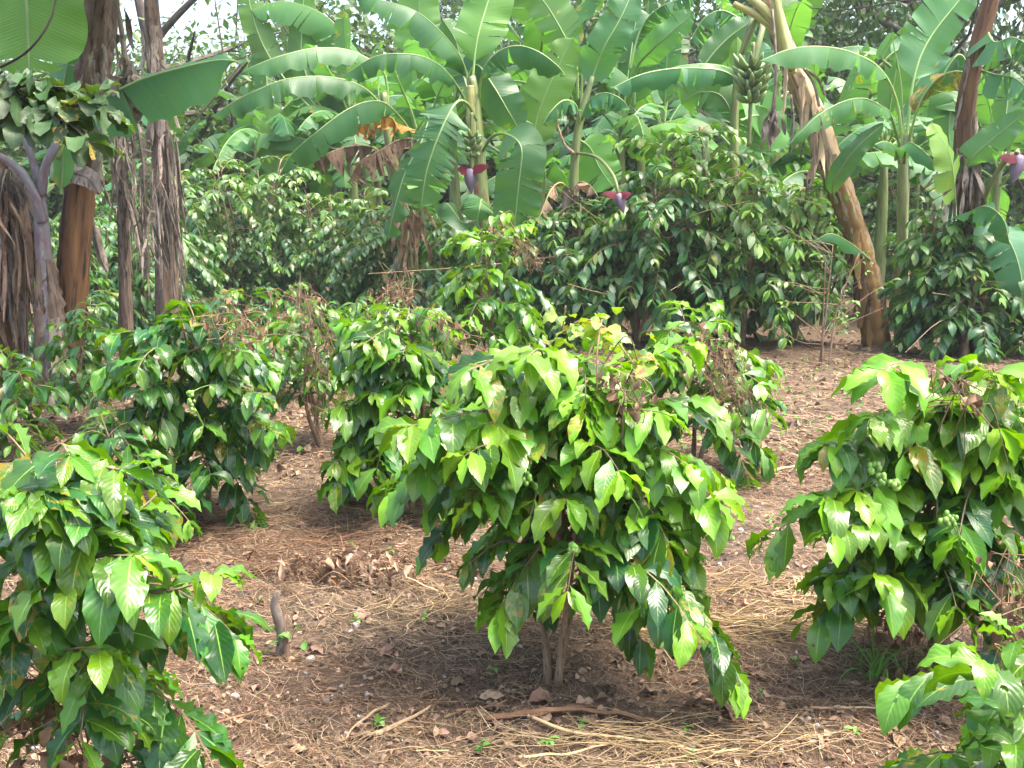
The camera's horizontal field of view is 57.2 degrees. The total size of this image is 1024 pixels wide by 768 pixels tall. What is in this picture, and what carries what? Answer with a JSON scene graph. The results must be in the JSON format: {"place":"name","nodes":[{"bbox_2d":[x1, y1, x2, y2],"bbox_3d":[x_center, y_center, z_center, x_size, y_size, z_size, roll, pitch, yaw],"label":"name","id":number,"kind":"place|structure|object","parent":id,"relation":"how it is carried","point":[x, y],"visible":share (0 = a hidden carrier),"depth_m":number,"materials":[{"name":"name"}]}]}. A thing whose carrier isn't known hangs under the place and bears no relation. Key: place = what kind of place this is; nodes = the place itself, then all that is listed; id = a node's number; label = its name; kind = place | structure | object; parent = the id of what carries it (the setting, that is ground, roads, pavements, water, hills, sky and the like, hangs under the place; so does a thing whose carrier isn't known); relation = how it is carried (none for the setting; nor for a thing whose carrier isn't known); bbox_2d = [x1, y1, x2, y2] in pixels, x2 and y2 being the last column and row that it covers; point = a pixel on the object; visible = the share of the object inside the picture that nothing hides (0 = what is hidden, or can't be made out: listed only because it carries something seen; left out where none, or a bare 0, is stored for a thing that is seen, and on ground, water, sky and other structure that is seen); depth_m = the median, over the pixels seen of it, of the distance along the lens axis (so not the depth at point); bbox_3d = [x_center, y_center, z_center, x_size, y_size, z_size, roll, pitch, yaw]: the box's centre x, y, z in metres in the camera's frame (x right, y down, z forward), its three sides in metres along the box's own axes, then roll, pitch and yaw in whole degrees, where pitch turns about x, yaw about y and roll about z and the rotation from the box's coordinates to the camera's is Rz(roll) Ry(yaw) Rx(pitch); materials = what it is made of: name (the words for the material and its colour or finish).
{"place":"outdoors","nodes":[
{"label":"outdoors","id":0,"kind":"place"},
{"bbox_2d":[0,218,1023,767],"bbox_3d":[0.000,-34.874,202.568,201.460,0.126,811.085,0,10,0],"label":"ground","id":1,"kind":"structure","parent":0,"point":[592,674],"depth_m":3.36,"materials":[{"name":"soil"}]},
{"bbox_2d":[0,153,35,400],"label":"banana plant","id":2,"kind":"object","parent":1,"relation":"on","point":[17,265],"visible":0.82,"depth_m":7.58,"materials":[{"name":"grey plant"}]},
{"bbox_2d":[0,345,71,461],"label":"coffee bush","id":3,"kind":"object","parent":1,"relation":"on","point":[11,391],"visible":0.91,"depth_m":6.00,"materials":[{"name":"green plant"}]},
{"bbox_2d":[0,0,135,167],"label":"shade shrub","id":4,"kind":"object","parent":1,"relation":"on","point":[22,115],"visible":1,"depth_m":3.28,"materials":[{"name":"green plant"}]},
{"bbox_2d":[25,270,118,368],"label":"coffee bush","id":5,"kind":"object","parent":1,"relation":"on","point":[112,299],"visible":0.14,"depth_m":9.43,"materials":[{"name":"green plant"}]},
{"bbox_2d":[32,293,132,427],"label":"coffee bush","id":6,"kind":"object","parent":1,"relation":"on","point":[86,370],"visible":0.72,"depth_m":6.53,"materials":[{"name":"green plant"}]},
{"bbox_2d":[56,0,142,388],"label":"banana plant","id":7,"kind":"object","parent":1,"relation":"on","point":[92,66],"visible":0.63,"depth_m":7.51,"materials":[{"name":"brown plant"}]},
{"bbox_2d":[52,216,154,349],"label":"coffee tree","id":8,"kind":"object","parent":1,"relation":"on","point":[106,237],"visible":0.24,"depth_m":11.36,"materials":[{"name":"green plant"}]},
{"bbox_2d":[0,0,236,412],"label":"banana plant","id":9,"kind":"object","parent":1,"relation":"on","point":[169,93],"visible":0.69,"depth_m":6.91,"materials":[{"name":"green plant"}]},
{"bbox_2d":[92,123,168,365],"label":"banana plant","id":10,"kind":"object","parent":1,"relation":"on","point":[126,207],"visible":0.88,"depth_m":8.76,"materials":[{"name":"grey plant"}]},
{"bbox_2d":[68,410,202,551],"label":"coffee bush","id":11,"kind":"object","parent":1,"relation":"on","point":[123,438],"visible":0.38,"depth_m":4.38,"materials":[{"name":"green plant"}]},
{"bbox_2d":[0,412,270,767],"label":"coffee bush","id":12,"kind":"object","parent":1,"relation":"on","point":[68,520],"visible":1,"depth_m":1.90,"materials":[{"name":"green plant"}]},
{"bbox_2d":[0,662,179,767],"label":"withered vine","id":13,"kind":"object","parent":12,"relation":"attached to","point":[22,726],"visible":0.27,"depth_m":2.07,"materials":[{"name":"brown plant"}]},
{"bbox_2d":[89,221,202,335],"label":"coffee tree","id":14,"kind":"object","parent":1,"relation":"on","point":[145,290],"visible":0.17,"depth_m":11.78,"materials":[{"name":"green plant"}]},
{"bbox_2d":[0,9,317,253],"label":"tree","id":15,"kind":"object","parent":1,"relation":"on","point":[20,157],"visible":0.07,"depth_m":23.20,"materials":[{"name":"green plant"}]},
{"bbox_2d":[86,193,231,325],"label":"coffee tree","id":16,"kind":"object","parent":1,"relation":"on","point":[190,245],"visible":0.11,"depth_m":14.09,"materials":[{"name":"green plant"}]},
{"bbox_2d":[133,0,187,342],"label":"banana plant","id":17,"kind":"object","parent":1,"relation":"on","point":[164,160],"visible":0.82,"depth_m":10.28,"materials":[{"name":"grey plant"}]},
{"bbox_2d":[98,113,238,207],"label":"banana plant","id":18,"kind":"object","parent":1,"relation":"on","point":[183,146],"visible":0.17,"depth_m":19.37,"materials":[{"name":"green plant"}]},
{"bbox_2d":[65,288,296,530],"bbox_3d":[-1.625,0.147,4.842,1.116,1.291,1.070,0,10,0],"label":"coffee bush","id":19,"kind":"object","parent":1,"relation":"on","point":[234,430],"visible":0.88,"depth_m":4.57,"materials":[{"name":"green plant"}]},
{"bbox_2d":[188,288,272,378],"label":"withered vine","id":20,"kind":"object","parent":19,"relation":"on","point":[243,315],"visible":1,"depth_m":4.41,"materials":[{"name":"brown plant"}]},
{"bbox_2d":[47,42,331,269],"bbox_3d":[-8.011,-5.728,25.190,8.639,6.700,8.440,8,13,37],"label":"tree","id":21,"kind":"object","parent":1,"relation":"on","point":[227,171],"visible":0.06,"depth_m":24.00,"materials":[{"name":"green plant"}]},
{"bbox_2d":[0,0,394,244],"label":"tree","id":22,"kind":"object","parent":1,"relation":"on","point":[172,20],"visible":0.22,"depth_m":19.99,"materials":[{"name":"green plant"}]},
{"bbox_2d":[136,159,258,311],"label":"coffee tree","id":23,"kind":"object","parent":1,"relation":"on","point":[194,220],"visible":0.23,"depth_m":15.36,"materials":[{"name":"green plant"}]},
{"bbox_2d":[175,144,312,313],"bbox_3d":[-4.701,-2.570,15.645,2.537,2.790,2.456,3,11,17],"label":"coffee tree","id":24,"kind":"object","parent":1,"relation":"on","point":[205,206],"visible":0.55,"depth_m":15.49,"materials":[{"name":"green plant"}]},
{"bbox_2d":[184,48,321,285],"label":"banana plant","id":25,"kind":"object","parent":1,"relation":"on","point":[206,160],"visible":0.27,"depth_m":20.02,"materials":[{"name":"green plant"}]},
{"bbox_2d":[204,152,328,309],"bbox_3d":[-4.155,-2.596,16.151,2.384,2.750,2.108,10,14,43],"label":"coffee tree","id":26,"kind":"object","parent":1,"relation":"on","point":[265,213],"visible":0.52,"depth_m":15.76,"materials":[{"name":"green plant"}]},
{"bbox_2d":[222,282,323,400],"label":"coffee bush","id":27,"kind":"object","parent":1,"relation":"on","point":[284,350],"visible":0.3,"depth_m":7.81,"materials":[{"name":"green plant"}]},
{"bbox_2d":[213,23,349,293],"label":"banana plant","id":28,"kind":"object","parent":1,"relation":"on","point":[238,135],"visible":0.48,"depth_m":17.98,"materials":[{"name":"green plant"}]},
{"bbox_2d":[263,589,306,659],"bbox_3d":[-0.805,0.879,3.353,0.179,0.294,0.088,4,11,21],"label":"stump","id":29,"kind":"object","parent":1,"relation":"on","point":[280,628],"visible":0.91,"depth_m":3.35,"materials":[{"name":"brown wood"}]},
{"bbox_2d":[255,300,351,445],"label":"coffee bush","id":30,"kind":"object","parent":1,"relation":"on","point":[297,362],"visible":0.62,"depth_m":6.18,"materials":[{"name":"green plant"}]},
{"bbox_2d":[268,280,349,450],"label":"withered vine","id":31,"kind":"object","parent":30,"relation":"attached to","point":[310,325],"visible":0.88,"depth_m":5.97,"materials":[{"name":"brown plant"}]},
{"bbox_2d":[239,183,382,311],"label":"coffee tree","id":32,"kind":"object","parent":1,"relation":"on","point":[311,225],"visible":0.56,"depth_m":15.68,"materials":[{"name":"green plant"}]},
{"bbox_2d":[170,513,471,603],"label":"straw litter","id":33,"kind":"object","parent":1,"relation":"on","point":[332,538],"visible":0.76,"depth_m":4.40,"materials":[{"name":"brown plant"}]},
{"bbox_2d":[251,34,400,291],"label":"banana plant","id":34,"kind":"object","parent":1,"relation":"on","point":[340,183],"visible":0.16,"depth_m":17.80,"materials":[{"name":"green plant"}]},
{"bbox_2d":[211,47,453,329],"bbox_3d":[-2.024,-2.290,11.588,3.048,3.689,1.326,-5,11,-26],"label":"banana plant","id":35,"kind":"object","parent":1,"relation":"on","point":[406,228],"visible":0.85,"depth_m":11.47,"materials":[{"name":"green plant"}]},
{"bbox_2d":[231,0,440,285],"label":"banana plant","id":36,"kind":"object","parent":1,"relation":"on","point":[309,21],"visible":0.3,"depth_m":17.68,"materials":[{"name":"green plant"}]},
{"bbox_2d":[286,10,414,295],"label":"banana plant","id":37,"kind":"object","parent":1,"relation":"on","point":[342,38],"visible":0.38,"depth_m":17.15,"materials":[{"name":"green plant"}]},
{"bbox_2d":[299,187,428,315],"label":"coffee tree","id":38,"kind":"object","parent":1,"relation":"on","point":[322,233],"visible":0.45,"depth_m":15.15,"materials":[{"name":"green plant"}]},
{"bbox_2d":[170,535,577,602],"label":"litter","id":39,"kind":"object","parent":1,"relation":"on","point":[342,563],"visible":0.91,"depth_m":4.04,"materials":[{"name":"brown plant"}]},
{"bbox_2d":[316,203,465,316],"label":"coffee tree","id":40,"kind":"object","parent":1,"relation":"on","point":[362,246],"visible":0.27,"depth_m":14.78,"materials":[{"name":"green plant"}]},
{"bbox_2d":[316,304,466,520],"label":"coffee bush","id":41,"kind":"object","parent":1,"relation":"on","point":[416,375],"visible":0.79,"depth_m":4.67,"materials":[{"name":"green plant"}]},
{"bbox_2d":[362,261,428,314],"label":"withered vine","id":42,"kind":"object","parent":1,"relation":"on","point":[398,296],"visible":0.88,"depth_m":6.78,"materials":[{"name":"brown plant"}]},
{"bbox_2d":[209,0,584,263],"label":"tree","id":43,"kind":"object","parent":1,"relation":"on","point":[363,33],"visible":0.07,"depth_m":23.75,"materials":[{"name":"green plant"}]},
{"bbox_2d":[365,95,473,269],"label":"banana plant","id":44,"kind":"object","parent":1,"relation":"on","point":[402,102],"visible":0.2,"depth_m":17.35,"materials":[{"name":"green plant"}]},
{"bbox_2d":[253,576,610,667],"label":"straw litter","id":45,"kind":"object","parent":1,"relation":"on","point":[445,603],"visible":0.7,"depth_m":3.68,"materials":[{"name":"beige plant"}]},
{"bbox_2d":[358,22,516,267],"bbox_3d":[-0.825,-3.444,14.159,3.083,4.870,2.373,-6,12,-32],"label":"banana plant","id":46,"kind":"object","parent":1,"relation":"on","point":[424,91],"visible":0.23,"depth_m":13.96,"materials":[{"name":"green plant"}]},
{"bbox_2d":[340,0,565,334],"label":"banana plant","id":47,"kind":"object","parent":1,"relation":"on","point":[489,91],"visible":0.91,"depth_m":11.00,"materials":[{"name":"green plant"}]},
{"bbox_2d":[380,209,525,335],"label":"coffee tree","id":48,"kind":"object","parent":1,"relation":"on","point":[430,279],"visible":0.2,"depth_m":12.16,"materials":[{"name":"green plant"}]},
{"bbox_2d":[414,211,555,364],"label":"coffee bush","id":49,"kind":"object","parent":1,"relation":"on","point":[463,281],"visible":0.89,"depth_m":7.62,"materials":[{"name":"green plant"}]},
{"bbox_2d":[423,51,568,192],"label":"banana plant","id":50,"kind":"object","parent":1,"relation":"on","point":[555,174],"visible":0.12,"depth_m":16.35,"materials":[{"name":"green plant"}]},
{"bbox_2d":[433,219,571,341],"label":"coffee tree","id":51,"kind":"object","parent":1,"relation":"on","point":[544,287],"visible":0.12,"depth_m":11.79,"materials":[{"name":"green plant"}]},
{"bbox_2d":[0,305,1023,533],"bbox_3d":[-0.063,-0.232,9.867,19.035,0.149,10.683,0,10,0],"label":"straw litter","id":52,"kind":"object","parent":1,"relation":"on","point":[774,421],"visible":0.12,"depth_m":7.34,"materials":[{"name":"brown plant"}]},
{"bbox_2d":[0,431,1023,767],"bbox_3d":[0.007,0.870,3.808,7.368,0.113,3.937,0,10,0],"label":"straw litter","id":53,"kind":"object","parent":1,"relation":"on","point":[514,669],"visible":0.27,"depth_m":3.19,"materials":[{"name":"beige plant"}]},
{"bbox_2d":[447,83,592,237],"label":"banana plant","id":54,"kind":"object","parent":1,"relation":"on","point":[565,160],"visible":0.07,"depth_m":17.90,"materials":[{"name":"green plant"}]},
{"bbox_2d":[366,0,742,265],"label":"tree","id":55,"kind":"object","parent":1,"relation":"on","point":[627,155],"visible":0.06,"depth_m":23.21,"materials":[{"name":"green plant"}]},
{"bbox_2d":[443,0,670,280],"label":"banana plant","id":56,"kind":"object","parent":1,"relation":"on","point":[532,34],"visible":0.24,"depth_m":13.31,"materials":[{"name":"green plant"}]},
{"bbox_2d":[364,332,751,718],"bbox_3d":[0.129,0.430,3.106,1.292,1.205,1.086,0,10,0],"label":"coffee bush","id":57,"kind":"object","parent":1,"relation":"on","point":[497,432],"visible":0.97,"depth_m":2.85,"materials":[{"name":"green plant"}]},
{"bbox_2d":[539,305,659,393],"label":"climbing vine","id":58,"kind":"object","parent":57,"relation":"attached to","point":[593,330],"visible":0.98,"depth_m":2.90,"materials":[{"name":"green plant"}]},
{"bbox_2d":[586,336,657,456],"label":"withered vine","id":59,"kind":"object","parent":57,"relation":"attached to","point":[634,414],"visible":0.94,"depth_m":2.75,"materials":[{"name":"brown plant"}]},
{"bbox_2d":[368,136,758,348],"bbox_3d":[0.596,-1.614,11.251,4.476,2.507,2.211,0,10,0],"label":"coffee tree","id":60,"kind":"object","parent":1,"relation":"on","point":[613,220],"visible":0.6,"depth_m":10.82,"materials":[{"name":"green plant"}]},
{"bbox_2d":[475,196,651,350],"bbox_3d":[0.604,-1.348,11.538,2.041,1.892,1.921,-8,13,-37],"label":"coffee tree","id":61,"kind":"object","parent":1,"relation":"on","point":[555,284],"visible":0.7,"depth_m":11.18,"materials":[{"name":"green plant"}]},
{"bbox_2d":[485,706,669,737],"bbox_3d":[0.205,1.035,2.900,0.564,0.037,0.138,2,10,10],"label":"dry stick","id":62,"kind":"object","parent":1,"relation":"on","point":[503,716],"visible":0.97,"depth_m":2.93,"materials":[{"name":"brown wood"}]},
{"bbox_2d":[523,0,641,317],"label":"banana plant","id":63,"kind":"object","parent":1,"relation":"on","point":[592,60],"visible":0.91,"depth_m":11.73,"materials":[{"name":"green plant"}]},
{"bbox_2d":[491,10,729,318],"bbox_3d":[1.594,-3.254,13.932,2.752,4.577,2.940,-7,12,-32],"label":"banana plant","id":64,"kind":"object","parent":1,"relation":"on","point":[640,129],"visible":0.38,"depth_m":13.76,"materials":[{"name":"green plant"}]},
{"bbox_2d":[352,706,908,767],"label":"straw litter","id":65,"kind":"object","parent":1,"relation":"on","point":[633,745],"visible":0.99,"depth_m":2.76,"materials":[{"name":"beige plant"}]},
{"bbox_2d":[553,0,720,276],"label":"banana plant","id":66,"kind":"object","parent":1,"relation":"on","point":[603,123],"visible":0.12,"depth_m":17.86,"materials":[{"name":"green plant"}]},
{"bbox_2d":[602,10,729,264],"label":"banana plant","id":67,"kind":"object","parent":1,"relation":"on","point":[672,59],"visible":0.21,"depth_m":15.97,"materials":[{"name":"green plant"}]},
{"bbox_2d":[549,122,819,351],"bbox_3d":[1.911,-1.763,11.186,3.004,2.722,2.697,0,10,0],"label":"coffee tree","id":68,"kind":"object","parent":1,"relation":"on","point":[719,178],"visible":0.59,"depth_m":10.82,"materials":[{"name":"green plant"}]},
{"bbox_2d":[562,601,808,670],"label":"straw litter","id":69,"kind":"object","parent":1,"relation":"on","point":[713,611],"visible":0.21,"depth_m":3.45,"materials":[{"name":"beige plant"}]},
{"bbox_2d":[610,0,788,336],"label":"banana plant","id":70,"kind":"object","parent":1,"relation":"on","point":[721,45],"visible":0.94,"depth_m":11.76,"materials":[{"name":"green plant"}]},
{"bbox_2d":[625,299,787,489],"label":"coffee bush","id":71,"kind":"object","parent":1,"relation":"on","point":[758,374],"visible":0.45,"depth_m":5.47,"materials":[{"name":"green plant"}]},
{"bbox_2d":[671,321,766,435],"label":"withered vine","id":72,"kind":"object","parent":71,"relation":"attached to","point":[728,387],"visible":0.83,"depth_m":5.16,"materials":[{"name":"brown plant"}]},
{"bbox_2d":[490,0,996,222],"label":"tree","id":73,"kind":"object","parent":1,"relation":"on","point":[695,58],"visible":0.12,"depth_m":21.08,"materials":[{"name":"green plant"}]},
{"bbox_2d":[652,31,834,302],"bbox_3d":[3.539,-3.075,13.977,2.698,4.209,2.692,-9,13,-40],"label":"banana plant","id":74,"kind":"object","parent":1,"relation":"on","point":[721,114],"visible":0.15,"depth_m":13.77,"materials":[{"name":"green plant"}]},
{"bbox_2d":[666,155,841,350],"bbox_3d":[2.874,-1.518,11.028,1.936,2.270,1.842,-7,12,-34],"label":"coffee tree","id":75,"kind":"object","parent":1,"relation":"on","point":[736,190],"visible":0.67,"depth_m":10.78,"materials":[{"name":"green plant"}]},
{"bbox_2d":[692,0,876,271],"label":"banana plant","id":76,"kind":"object","parent":1,"relation":"on","point":[798,15],"visible":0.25,"depth_m":15.12,"materials":[{"name":"green plant"}]},
{"bbox_2d":[604,595,969,653],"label":"straw litter","id":77,"kind":"object","parent":1,"relation":"on","point":[776,621],"visible":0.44,"depth_m":3.51,"materials":[{"name":"beige plant"}]},
{"bbox_2d":[745,175,864,344],"bbox_3d":[3.464,-1.461,11.241,1.432,2.070,1.537,0,10,0],"label":"coffee tree","id":78,"kind":"object","parent":1,"relation":"on","point":[840,266],"visible":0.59,"depth_m":11.01,"materials":[{"name":"green plant"}]},
{"bbox_2d":[590,0,1023,257],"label":"tree","id":79,"kind":"object","parent":1,"relation":"on","point":[886,22],"visible":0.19,"depth_m":19.37,"materials":[{"name":"green plant"}]},
{"bbox_2d":[732,0,891,347],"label":"banana plant","id":80,"kind":"object","parent":1,"relation":"on","point":[833,164],"visible":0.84,"depth_m":10.53,"materials":[{"name":"brown plant"}]},
{"bbox_2d":[683,561,963,622],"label":"straw litter","id":81,"kind":"object","parent":1,"relation":"on","point":[726,588],"visible":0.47,"depth_m":3.83,"materials":[{"name":"beige plant"}]},
{"bbox_2d":[766,226,900,364],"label":"shrub","id":82,"kind":"object","parent":1,"relation":"on","point":[786,284],"visible":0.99,"depth_m":9.77,"materials":[{"name":"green plant"}]},
{"bbox_2d":[743,42,933,325],"bbox_3d":[3.861,-2.728,13.369,2.890,3.939,2.707,-4,11,-22],"label":"banana plant","id":83,"kind":"object","parent":1,"relation":"on","point":[854,79],"visible":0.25,"depth_m":12.75,"materials":[{"name":"green plant"}]},
{"bbox_2d":[771,26,956,284],"bbox_3d":[4.984,-2.974,13.343,2.910,4.234,3.106,0,10,0],"label":"banana plant","id":84,"kind":"object","parent":1,"relation":"on","point":[885,98],"visible":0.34,"depth_m":13.43,"materials":[{"name":"green plant"}]},
{"bbox_2d":[759,0,976,343],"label":"banana plant","id":85,"kind":"object","parent":1,"relation":"on","point":[920,54],"visible":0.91,"depth_m":10.78,"materials":[{"name":"green plant"}]},
{"bbox_2d":[802,76,943,308],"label":"banana plant","id":86,"kind":"object","parent":1,"relation":"on","point":[863,171],"visible":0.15,"depth_m":15.05,"materials":[{"name":"green plant"}]},
{"bbox_2d":[831,630,934,685],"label":"grass tuft","id":87,"kind":"object","parent":1,"relation":"on","point":[873,665],"visible":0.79,"depth_m":3.12,"materials":[{"name":"green plant"}]},
{"bbox_2d":[745,353,1023,670],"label":"coffee bush","id":88,"kind":"object","parent":1,"relation":"on","point":[893,551],"visible":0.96,"depth_m":2.84,"materials":[{"name":"green plant"}]},
{"bbox_2d":[917,367,1007,460],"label":"withered vine","id":89,"kind":"object","parent":88,"relation":"attached to","point":[972,400],"visible":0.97,"depth_m":2.74,"materials":[{"name":"brown plant"}]},
{"bbox_2d":[939,538,1023,720],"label":"withered vine","id":90,"kind":"object","parent":88,"relation":"attached to","point":[1007,603],"visible":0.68,"depth_m":2.74,"materials":[{"name":"beige plant"}]},
{"bbox_2d":[843,170,942,298],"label":"coffee tree","id":91,"kind":"object","parent":1,"relation":"on","point":[872,223],"visible":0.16,"depth_m":17.91,"materials":[{"name":"green plant"}]},
{"bbox_2d":[863,609,962,681],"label":"withered vine","id":92,"kind":"object","parent":1,"relation":"on","point":[916,635],"visible":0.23,"depth_m":3.14,"materials":[{"name":"plant"}]},
{"bbox_2d":[876,211,999,355],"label":"coffee tree","id":93,"kind":"object","parent":1,"relation":"on","point":[926,253],"visible":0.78,"depth_m":10.30,"materials":[{"name":"green plant"}]},
{"bbox_2d":[875,611,1023,767],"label":"coffee bush","id":94,"kind":"object","parent":1,"relation":"on","point":[992,729],"visible":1,"depth_m":1.57,"materials":[{"name":"green plant"}]},
{"bbox_2d":[886,214,1023,365],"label":"coffee tree","id":95,"kind":"object","parent":1,"relation":"on","point":[996,295],"visible":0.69,"depth_m":10.04,"materials":[{"name":"green plant"}]},
{"bbox_2d":[909,70,1023,283],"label":"banana plant","id":96,"kind":"object","parent":1,"relation":"on","point":[991,111],"visible":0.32,"depth_m":13.26,"materials":[{"name":"green plant"}]},
{"bbox_2d":[914,0,1023,354],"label":"banana plant","id":97,"kind":"object","parent":1,"relation":"on","point":[958,141],"visible":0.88,"depth_m":9.96,"materials":[{"name":"green plant"}]},
{"bbox_2d":[1,0,1023,219],"label":"sky","id":98,"kind":"structure","parent":0,"point":[202,14],"materials":[{"name":"white"}]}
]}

